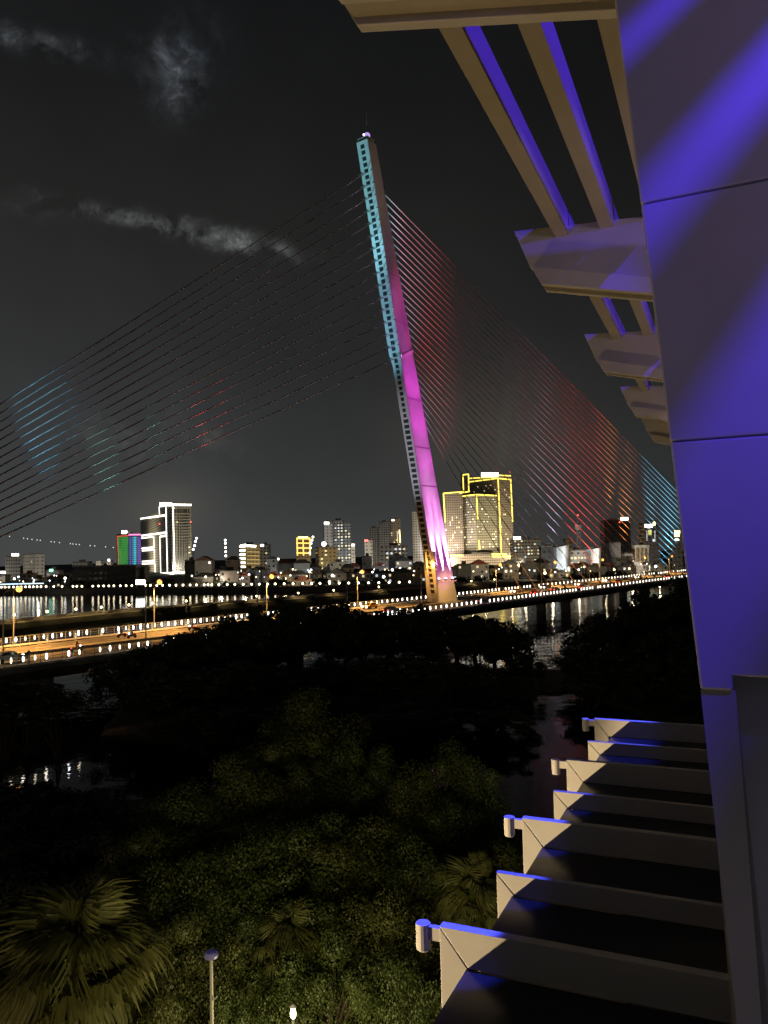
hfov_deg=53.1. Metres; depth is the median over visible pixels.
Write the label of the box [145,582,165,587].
tree
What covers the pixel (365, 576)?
house
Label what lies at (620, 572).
tree
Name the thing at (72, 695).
tree
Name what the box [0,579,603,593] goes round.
river wall
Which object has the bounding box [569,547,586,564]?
stand building
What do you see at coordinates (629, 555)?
block
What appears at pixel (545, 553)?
dark block
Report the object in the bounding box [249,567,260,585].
house
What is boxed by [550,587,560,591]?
car
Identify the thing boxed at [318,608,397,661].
tree
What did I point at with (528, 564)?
house
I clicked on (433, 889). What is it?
tree
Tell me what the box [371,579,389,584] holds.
tree
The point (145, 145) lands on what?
sky
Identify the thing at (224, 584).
tree
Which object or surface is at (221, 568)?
house
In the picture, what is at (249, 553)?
balcony building
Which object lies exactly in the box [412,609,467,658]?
tree
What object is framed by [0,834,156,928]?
tree
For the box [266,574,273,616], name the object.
street lamp
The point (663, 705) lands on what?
mud bank
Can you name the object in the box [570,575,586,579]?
tree
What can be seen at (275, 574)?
house
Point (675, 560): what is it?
sign building
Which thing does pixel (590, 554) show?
curved hall
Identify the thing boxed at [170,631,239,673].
tree
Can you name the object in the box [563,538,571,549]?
brown block
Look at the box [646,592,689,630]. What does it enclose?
tree
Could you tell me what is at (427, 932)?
cylinder light
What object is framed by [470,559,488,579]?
house
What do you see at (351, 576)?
house
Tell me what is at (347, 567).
house
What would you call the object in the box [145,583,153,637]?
street lamp
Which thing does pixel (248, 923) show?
tree
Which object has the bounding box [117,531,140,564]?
led tower
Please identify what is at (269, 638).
tree
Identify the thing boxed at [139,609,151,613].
shrub
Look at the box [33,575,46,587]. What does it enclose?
house
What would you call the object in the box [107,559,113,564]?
tower
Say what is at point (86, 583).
tree
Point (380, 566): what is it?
house
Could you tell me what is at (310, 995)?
tree
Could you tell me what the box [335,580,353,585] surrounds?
tree
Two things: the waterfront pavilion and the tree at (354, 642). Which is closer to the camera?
the tree at (354, 642)
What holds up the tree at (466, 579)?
on the ground
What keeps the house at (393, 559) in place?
on the ground
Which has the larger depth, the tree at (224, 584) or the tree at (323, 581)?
the tree at (224, 584)
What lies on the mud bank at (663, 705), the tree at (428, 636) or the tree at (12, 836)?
the tree at (428, 636)
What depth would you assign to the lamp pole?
20.77 m
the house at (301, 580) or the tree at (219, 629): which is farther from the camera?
the house at (301, 580)
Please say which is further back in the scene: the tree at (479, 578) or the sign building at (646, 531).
the sign building at (646, 531)
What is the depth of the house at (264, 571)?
464.28 m
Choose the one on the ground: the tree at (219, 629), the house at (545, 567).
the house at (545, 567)
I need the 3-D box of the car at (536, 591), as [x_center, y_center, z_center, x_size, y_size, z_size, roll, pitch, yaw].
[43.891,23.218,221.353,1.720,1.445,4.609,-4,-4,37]
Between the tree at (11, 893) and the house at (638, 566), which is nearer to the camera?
the tree at (11, 893)
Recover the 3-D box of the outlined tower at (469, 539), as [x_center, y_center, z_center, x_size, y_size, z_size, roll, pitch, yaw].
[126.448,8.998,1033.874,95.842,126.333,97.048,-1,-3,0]
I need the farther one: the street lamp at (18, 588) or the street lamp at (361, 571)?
the street lamp at (361, 571)
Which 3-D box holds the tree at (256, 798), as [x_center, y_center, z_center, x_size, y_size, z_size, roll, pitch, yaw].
[-7.698,18.193,43.515,9.412,10.016,8.403,-1,-3,0]
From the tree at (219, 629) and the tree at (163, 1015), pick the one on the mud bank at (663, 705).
the tree at (219, 629)
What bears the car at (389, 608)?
on the cable stayed bridge
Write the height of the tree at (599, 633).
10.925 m
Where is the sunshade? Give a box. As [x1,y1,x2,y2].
[339,0,670,444]
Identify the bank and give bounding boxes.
[0,786,729,1023]
[100,660,703,746]
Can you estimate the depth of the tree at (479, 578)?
419.60 m
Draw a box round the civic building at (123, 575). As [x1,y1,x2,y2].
[72,564,149,587]
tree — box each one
[0,678,65,785]
[0,683,89,798]
[0,822,101,917]
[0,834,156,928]
[0,868,97,993]
[4,876,150,1003]
[14,693,102,790]
[66,582,88,587]
[73,826,221,975]
[75,777,272,917]
[79,581,94,587]
[79,651,170,706]
[80,661,194,726]
[100,581,114,587]
[120,643,202,694]
[125,981,209,1023]
[127,907,263,1023]
[130,836,294,1006]
[142,634,215,678]
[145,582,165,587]
[161,578,173,587]
[161,744,327,864]
[163,582,178,586]
[169,981,270,1023]
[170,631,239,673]
[189,622,260,675]
[189,882,341,1023]
[192,617,273,666]
[215,581,229,586]
[218,604,293,663]
[219,687,382,827]
[220,809,417,934]
[224,703,327,744]
[228,582,241,586]
[248,607,303,665]
[250,919,402,1023]
[253,601,330,665]
[268,578,278,585]
[276,579,289,585]
[276,599,368,676]
[277,812,446,961]
[285,732,421,847]
[297,599,368,670]
[309,888,440,1023]
[315,577,328,585]
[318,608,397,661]
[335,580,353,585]
[343,955,441,1023]
[352,760,468,862]
[354,830,492,997]
[356,580,375,584]
[359,608,414,667]
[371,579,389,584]
[377,611,437,665]
[394,604,460,661]
[401,736,512,861]
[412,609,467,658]
[420,707,514,738]
[420,799,523,913]
[425,613,485,662]
[446,841,523,929]
[449,614,522,664]
[454,576,470,582]
[455,618,529,667]
[473,575,486,581]
[473,704,538,740]
[476,632,537,672]
[489,572,502,580]
[498,654,548,684]
[531,575,549,580]
[548,638,608,679]
[560,618,628,655]
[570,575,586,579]
[578,610,664,660]
[588,571,598,578]
[601,573,614,578]
[606,600,667,661]
[616,570,627,577]
[619,575,692,642]
[625,592,690,646]
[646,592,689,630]
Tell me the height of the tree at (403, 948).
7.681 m
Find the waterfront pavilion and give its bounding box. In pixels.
[1,579,50,588]
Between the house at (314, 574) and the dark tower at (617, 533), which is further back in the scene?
the dark tower at (617, 533)
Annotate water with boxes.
[0,585,673,735]
[0,723,705,819]
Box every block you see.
[23,553,44,576]
[46,567,63,576]
[72,559,91,565]
[260,542,270,567]
[315,542,336,569]
[351,544,355,562]
[364,540,372,565]
[380,543,406,569]
[510,537,539,567]
[538,543,555,568]
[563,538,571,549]
[606,542,620,562]
[620,552,632,564]
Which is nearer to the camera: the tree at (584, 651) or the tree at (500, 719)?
the tree at (500, 719)
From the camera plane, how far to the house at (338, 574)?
462.94 m
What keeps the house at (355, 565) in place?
on the ground
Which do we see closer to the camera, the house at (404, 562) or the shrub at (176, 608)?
the shrub at (176, 608)
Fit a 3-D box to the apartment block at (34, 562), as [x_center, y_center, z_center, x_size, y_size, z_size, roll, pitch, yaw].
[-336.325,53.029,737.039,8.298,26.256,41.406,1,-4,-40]
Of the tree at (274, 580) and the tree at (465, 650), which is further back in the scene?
the tree at (274, 580)
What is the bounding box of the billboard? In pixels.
[135,579,145,589]
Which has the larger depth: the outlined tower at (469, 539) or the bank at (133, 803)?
the outlined tower at (469, 539)
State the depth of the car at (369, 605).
179.58 m
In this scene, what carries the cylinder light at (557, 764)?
attached to the glass canopy
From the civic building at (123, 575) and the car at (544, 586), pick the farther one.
the civic building at (123, 575)
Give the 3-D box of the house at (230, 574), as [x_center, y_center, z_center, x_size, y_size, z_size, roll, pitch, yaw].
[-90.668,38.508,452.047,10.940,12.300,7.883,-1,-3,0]
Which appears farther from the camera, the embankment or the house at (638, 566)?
the house at (638, 566)
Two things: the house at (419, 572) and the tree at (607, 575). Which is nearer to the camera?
the tree at (607, 575)
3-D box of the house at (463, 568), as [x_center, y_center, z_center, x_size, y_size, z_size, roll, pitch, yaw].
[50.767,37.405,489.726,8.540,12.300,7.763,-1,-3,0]
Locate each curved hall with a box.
[551,545,568,570]
[585,547,600,565]
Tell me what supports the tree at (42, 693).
on the bank at (133, 803)
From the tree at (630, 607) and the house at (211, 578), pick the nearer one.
the tree at (630, 607)
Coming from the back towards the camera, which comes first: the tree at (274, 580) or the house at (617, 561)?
the house at (617, 561)
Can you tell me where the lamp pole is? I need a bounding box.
[204,949,218,1023]
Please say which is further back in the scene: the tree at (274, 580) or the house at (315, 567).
the house at (315, 567)
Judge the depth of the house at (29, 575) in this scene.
518.65 m
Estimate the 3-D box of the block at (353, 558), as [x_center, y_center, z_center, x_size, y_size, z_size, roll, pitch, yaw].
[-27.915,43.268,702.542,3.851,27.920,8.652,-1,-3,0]
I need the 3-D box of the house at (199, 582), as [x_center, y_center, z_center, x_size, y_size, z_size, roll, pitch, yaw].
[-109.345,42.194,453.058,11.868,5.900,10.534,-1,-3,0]
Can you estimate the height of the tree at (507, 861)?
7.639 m
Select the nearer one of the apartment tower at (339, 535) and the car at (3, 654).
the car at (3, 654)
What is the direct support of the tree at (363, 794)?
on the bank at (133, 803)
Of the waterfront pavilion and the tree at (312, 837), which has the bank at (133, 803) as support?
the tree at (312, 837)
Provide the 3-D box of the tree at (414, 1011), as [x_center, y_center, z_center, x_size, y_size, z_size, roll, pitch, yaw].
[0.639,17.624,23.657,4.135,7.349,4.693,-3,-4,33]
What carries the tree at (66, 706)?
on the bank at (133, 803)
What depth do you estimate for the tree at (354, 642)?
117.63 m
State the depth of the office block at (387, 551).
619.17 m
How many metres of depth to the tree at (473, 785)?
42.27 m
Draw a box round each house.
[21,570,37,587]
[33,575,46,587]
[47,574,63,587]
[58,574,71,587]
[184,557,194,584]
[186,578,208,586]
[193,572,216,586]
[194,556,214,574]
[214,566,226,574]
[219,567,239,586]
[226,556,241,574]
[239,572,252,586]
[241,565,251,574]
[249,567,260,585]
[259,566,270,581]
[264,571,281,585]
[267,556,277,573]
[278,559,291,573]
[281,571,294,585]
[292,576,312,585]
[293,570,306,578]
[294,559,310,572]
[307,570,322,584]
[310,564,320,572]
[320,570,326,579]
[323,564,329,571]
[327,568,346,583]
[329,559,346,569]
[341,564,353,571]
[346,569,360,583]
[351,563,360,568]
[356,569,369,584]
[361,553,371,569]
[370,569,383,578]
[371,563,386,570]
[380,569,392,583]
[389,553,403,570]
[393,567,412,583]
[396,556,412,569]
[411,561,425,581]
[452,565,457,578]
[456,561,470,578]
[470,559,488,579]
[489,565,502,578]
[501,560,518,578]
[520,559,536,578]
[533,559,550,574]
[546,569,559,577]
[558,569,568,577]
[567,563,577,575]
[574,562,591,574]
[585,563,606,576]
[604,563,613,570]
[608,557,626,573]
[616,562,636,576]
[633,562,645,574]
[649,562,668,573]
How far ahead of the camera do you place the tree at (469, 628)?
125.50 m
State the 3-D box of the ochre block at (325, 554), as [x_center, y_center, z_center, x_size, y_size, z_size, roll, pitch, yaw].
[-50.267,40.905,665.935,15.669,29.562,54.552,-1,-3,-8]
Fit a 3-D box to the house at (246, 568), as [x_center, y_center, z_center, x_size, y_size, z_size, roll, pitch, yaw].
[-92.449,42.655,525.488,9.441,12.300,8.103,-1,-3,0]
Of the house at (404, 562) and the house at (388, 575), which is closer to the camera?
the house at (388, 575)
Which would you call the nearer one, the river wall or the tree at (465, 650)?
the tree at (465, 650)
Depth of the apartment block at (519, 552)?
798.95 m
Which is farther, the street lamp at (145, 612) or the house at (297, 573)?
the house at (297, 573)
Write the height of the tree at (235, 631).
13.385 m
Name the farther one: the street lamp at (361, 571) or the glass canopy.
the street lamp at (361, 571)
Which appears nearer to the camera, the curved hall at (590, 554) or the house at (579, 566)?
the house at (579, 566)
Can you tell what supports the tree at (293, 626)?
on the mud bank at (663, 705)
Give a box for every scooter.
[117,631,125,637]
[127,632,136,638]
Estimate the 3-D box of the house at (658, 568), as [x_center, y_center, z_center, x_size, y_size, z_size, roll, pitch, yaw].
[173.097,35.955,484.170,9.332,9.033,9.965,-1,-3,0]
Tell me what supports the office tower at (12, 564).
on the ground
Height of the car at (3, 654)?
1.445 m
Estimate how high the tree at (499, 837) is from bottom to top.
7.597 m
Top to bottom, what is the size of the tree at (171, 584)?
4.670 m
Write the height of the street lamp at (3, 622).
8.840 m
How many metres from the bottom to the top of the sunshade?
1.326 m
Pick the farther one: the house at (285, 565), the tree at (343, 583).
the house at (285, 565)
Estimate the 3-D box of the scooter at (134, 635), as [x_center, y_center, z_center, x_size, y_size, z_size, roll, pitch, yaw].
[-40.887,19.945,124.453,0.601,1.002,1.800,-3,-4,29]
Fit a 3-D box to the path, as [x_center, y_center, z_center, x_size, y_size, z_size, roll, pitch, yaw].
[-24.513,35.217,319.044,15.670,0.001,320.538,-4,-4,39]
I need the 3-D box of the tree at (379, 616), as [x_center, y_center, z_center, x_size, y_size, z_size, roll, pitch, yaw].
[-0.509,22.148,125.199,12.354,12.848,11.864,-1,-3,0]
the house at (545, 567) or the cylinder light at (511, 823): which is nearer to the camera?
the cylinder light at (511, 823)
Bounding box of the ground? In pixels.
[0,550,685,588]
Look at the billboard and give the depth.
442.41 m
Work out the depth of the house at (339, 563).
506.29 m
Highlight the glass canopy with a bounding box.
[433,718,731,1023]
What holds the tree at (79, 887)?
on the bank at (133, 803)
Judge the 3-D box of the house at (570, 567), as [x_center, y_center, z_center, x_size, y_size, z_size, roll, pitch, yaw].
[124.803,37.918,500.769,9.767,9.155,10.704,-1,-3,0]
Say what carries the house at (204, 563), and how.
on the ground
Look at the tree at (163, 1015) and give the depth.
23.21 m
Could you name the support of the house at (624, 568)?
on the ground
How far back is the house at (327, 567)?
512.54 m
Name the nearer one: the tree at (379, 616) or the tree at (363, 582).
the tree at (379, 616)
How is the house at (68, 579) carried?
on the ground
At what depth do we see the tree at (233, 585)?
444.52 m
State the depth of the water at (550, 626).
209.63 m
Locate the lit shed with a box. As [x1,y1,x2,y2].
[0,571,10,587]
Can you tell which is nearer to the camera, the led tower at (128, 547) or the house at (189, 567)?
the house at (189, 567)
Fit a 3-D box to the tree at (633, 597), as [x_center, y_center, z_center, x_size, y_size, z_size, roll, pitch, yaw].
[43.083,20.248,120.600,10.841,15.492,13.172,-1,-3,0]
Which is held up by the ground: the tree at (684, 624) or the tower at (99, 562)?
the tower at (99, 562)
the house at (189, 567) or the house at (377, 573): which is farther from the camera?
the house at (189, 567)
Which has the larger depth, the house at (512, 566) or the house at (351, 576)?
the house at (512, 566)
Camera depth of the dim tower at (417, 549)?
999.43 m
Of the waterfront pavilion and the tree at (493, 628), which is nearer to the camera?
the tree at (493, 628)
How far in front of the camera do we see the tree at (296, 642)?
113.77 m
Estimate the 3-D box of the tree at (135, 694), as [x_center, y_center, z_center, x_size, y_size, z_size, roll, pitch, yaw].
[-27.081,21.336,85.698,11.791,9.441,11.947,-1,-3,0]
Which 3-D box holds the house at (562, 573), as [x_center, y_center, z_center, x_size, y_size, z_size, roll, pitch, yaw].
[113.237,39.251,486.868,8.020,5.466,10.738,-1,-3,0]
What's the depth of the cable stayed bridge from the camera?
183.35 m
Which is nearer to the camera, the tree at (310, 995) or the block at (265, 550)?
the tree at (310, 995)
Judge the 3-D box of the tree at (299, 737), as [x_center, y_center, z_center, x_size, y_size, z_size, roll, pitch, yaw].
[-4.586,17.726,51.136,10.125,12.597,11.308,-4,-4,38]
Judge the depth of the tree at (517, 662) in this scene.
105.78 m
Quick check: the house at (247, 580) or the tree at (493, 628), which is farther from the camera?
the house at (247, 580)
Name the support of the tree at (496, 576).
on the ground
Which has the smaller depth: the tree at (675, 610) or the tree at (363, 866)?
the tree at (363, 866)
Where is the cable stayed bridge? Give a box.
[0,113,686,694]
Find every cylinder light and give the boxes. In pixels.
[416,919,439,951]
[504,815,521,836]
[551,758,565,774]
[582,718,593,730]
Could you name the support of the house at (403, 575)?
on the ground
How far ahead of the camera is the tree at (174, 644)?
99.77 m
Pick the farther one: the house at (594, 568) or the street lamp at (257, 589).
the house at (594, 568)
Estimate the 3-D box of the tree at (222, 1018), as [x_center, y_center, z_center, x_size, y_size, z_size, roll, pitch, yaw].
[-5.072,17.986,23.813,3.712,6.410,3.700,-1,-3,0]
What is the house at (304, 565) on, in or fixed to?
on the ground
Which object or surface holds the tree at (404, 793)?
on the bank at (133, 803)
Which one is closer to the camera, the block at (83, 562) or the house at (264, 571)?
the house at (264, 571)
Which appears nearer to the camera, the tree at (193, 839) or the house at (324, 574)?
the tree at (193, 839)
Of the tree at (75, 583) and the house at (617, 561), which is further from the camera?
the house at (617, 561)
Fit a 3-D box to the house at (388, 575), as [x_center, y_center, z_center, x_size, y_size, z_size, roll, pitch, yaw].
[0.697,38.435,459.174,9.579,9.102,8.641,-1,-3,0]
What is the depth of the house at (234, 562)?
519.60 m
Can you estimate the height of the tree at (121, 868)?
8.483 m
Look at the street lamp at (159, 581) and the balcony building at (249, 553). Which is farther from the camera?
the balcony building at (249, 553)
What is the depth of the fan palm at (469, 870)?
29.80 m
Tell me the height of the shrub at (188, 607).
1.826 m
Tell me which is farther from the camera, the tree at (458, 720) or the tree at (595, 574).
the tree at (595, 574)
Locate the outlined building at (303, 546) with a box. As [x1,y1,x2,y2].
[296,535,311,563]
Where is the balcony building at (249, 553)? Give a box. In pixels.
[239,542,260,567]
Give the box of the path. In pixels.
[0,581,515,624]
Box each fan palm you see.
[0,872,176,1023]
[249,897,327,1018]
[426,849,497,971]
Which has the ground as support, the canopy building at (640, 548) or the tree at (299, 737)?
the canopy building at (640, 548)
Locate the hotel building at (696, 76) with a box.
[615,0,767,1023]
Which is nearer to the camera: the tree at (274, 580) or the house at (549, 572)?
the tree at (274, 580)
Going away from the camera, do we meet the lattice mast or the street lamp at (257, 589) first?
the street lamp at (257, 589)
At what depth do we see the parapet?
276.89 m
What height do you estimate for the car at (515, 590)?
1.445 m
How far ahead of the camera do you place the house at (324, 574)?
468.08 m
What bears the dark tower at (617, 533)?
on the ground
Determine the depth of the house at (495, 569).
492.96 m
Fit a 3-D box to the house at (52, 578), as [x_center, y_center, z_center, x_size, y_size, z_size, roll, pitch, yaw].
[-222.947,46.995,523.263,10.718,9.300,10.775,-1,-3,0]
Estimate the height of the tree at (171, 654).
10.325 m
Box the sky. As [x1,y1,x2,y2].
[0,0,682,565]
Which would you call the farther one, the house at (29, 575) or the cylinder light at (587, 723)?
the house at (29, 575)
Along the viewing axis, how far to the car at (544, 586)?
256.33 m
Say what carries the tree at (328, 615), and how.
on the mud bank at (663, 705)
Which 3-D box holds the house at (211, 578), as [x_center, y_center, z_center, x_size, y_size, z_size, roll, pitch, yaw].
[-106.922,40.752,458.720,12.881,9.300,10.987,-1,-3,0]
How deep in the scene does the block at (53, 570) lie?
558.72 m
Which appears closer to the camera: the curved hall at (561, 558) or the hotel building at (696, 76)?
the hotel building at (696, 76)
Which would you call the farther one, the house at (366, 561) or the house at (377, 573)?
the house at (366, 561)
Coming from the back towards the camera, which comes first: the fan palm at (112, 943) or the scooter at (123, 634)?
the scooter at (123, 634)
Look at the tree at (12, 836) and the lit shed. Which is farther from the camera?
the lit shed
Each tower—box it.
[5,554,19,580]
[96,560,103,564]
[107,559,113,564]
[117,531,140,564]
[140,503,191,573]
[323,518,350,563]
[369,518,400,565]
[412,511,423,562]
[442,473,512,566]
[600,517,630,563]
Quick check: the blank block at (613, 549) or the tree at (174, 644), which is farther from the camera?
the blank block at (613, 549)
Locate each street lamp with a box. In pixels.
[2,590,11,650]
[12,586,21,644]
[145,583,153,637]
[153,579,161,628]
[257,577,265,609]
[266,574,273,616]
[357,570,363,606]
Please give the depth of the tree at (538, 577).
423.39 m
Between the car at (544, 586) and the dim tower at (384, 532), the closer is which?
the car at (544, 586)
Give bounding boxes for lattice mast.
[575,514,581,546]
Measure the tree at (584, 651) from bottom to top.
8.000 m
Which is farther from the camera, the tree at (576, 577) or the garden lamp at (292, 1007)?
the tree at (576, 577)
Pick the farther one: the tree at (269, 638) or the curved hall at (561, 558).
the curved hall at (561, 558)
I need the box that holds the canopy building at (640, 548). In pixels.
[631,544,648,568]
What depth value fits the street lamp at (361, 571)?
184.88 m
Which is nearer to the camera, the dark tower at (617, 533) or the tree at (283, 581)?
the tree at (283, 581)
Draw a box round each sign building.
[639,521,660,564]
[667,530,682,568]
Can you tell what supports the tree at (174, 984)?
on the bank at (133, 803)
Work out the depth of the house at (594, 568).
481.63 m
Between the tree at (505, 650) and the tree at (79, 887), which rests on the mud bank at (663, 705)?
the tree at (505, 650)
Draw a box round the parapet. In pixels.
[0,579,514,623]
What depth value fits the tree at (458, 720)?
77.27 m
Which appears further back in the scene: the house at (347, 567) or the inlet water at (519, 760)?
the house at (347, 567)
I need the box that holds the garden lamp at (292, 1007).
[289,1004,296,1023]
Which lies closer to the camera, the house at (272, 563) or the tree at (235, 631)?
the tree at (235, 631)
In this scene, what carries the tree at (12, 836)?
on the bank at (133, 803)
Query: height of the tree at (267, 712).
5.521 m
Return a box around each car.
[0,651,26,663]
[361,602,377,608]
[383,606,399,613]
[510,588,520,592]
[530,590,541,594]
[540,584,549,588]
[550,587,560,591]
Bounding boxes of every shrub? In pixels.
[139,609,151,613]
[172,606,183,610]
[180,605,190,609]
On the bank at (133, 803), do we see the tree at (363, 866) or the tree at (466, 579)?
the tree at (363, 866)
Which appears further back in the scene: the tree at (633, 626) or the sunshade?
the tree at (633, 626)
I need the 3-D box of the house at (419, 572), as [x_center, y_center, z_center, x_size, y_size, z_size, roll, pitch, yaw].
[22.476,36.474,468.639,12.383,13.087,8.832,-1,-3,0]
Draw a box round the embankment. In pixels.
[0,581,520,634]
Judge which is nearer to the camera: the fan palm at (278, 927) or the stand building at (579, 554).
the fan palm at (278, 927)
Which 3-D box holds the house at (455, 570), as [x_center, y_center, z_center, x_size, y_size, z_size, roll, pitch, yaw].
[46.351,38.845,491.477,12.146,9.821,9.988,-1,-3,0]
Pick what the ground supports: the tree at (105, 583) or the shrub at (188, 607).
the tree at (105, 583)
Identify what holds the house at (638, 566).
on the ground
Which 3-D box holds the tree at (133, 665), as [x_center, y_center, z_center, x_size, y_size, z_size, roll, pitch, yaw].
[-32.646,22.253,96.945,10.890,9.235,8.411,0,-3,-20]
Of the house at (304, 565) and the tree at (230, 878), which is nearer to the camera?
the tree at (230, 878)
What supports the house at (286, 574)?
on the ground
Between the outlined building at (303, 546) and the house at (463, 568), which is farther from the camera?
the outlined building at (303, 546)
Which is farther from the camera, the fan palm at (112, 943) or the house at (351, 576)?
the house at (351, 576)
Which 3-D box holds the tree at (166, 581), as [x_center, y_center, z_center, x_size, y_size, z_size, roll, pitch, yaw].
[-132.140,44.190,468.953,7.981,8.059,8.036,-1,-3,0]
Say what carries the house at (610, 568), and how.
on the ground
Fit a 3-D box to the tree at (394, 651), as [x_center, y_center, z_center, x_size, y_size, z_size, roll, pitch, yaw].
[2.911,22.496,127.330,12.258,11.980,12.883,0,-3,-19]
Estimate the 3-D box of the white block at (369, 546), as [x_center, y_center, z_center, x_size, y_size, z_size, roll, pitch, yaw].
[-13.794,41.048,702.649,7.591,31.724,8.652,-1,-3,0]

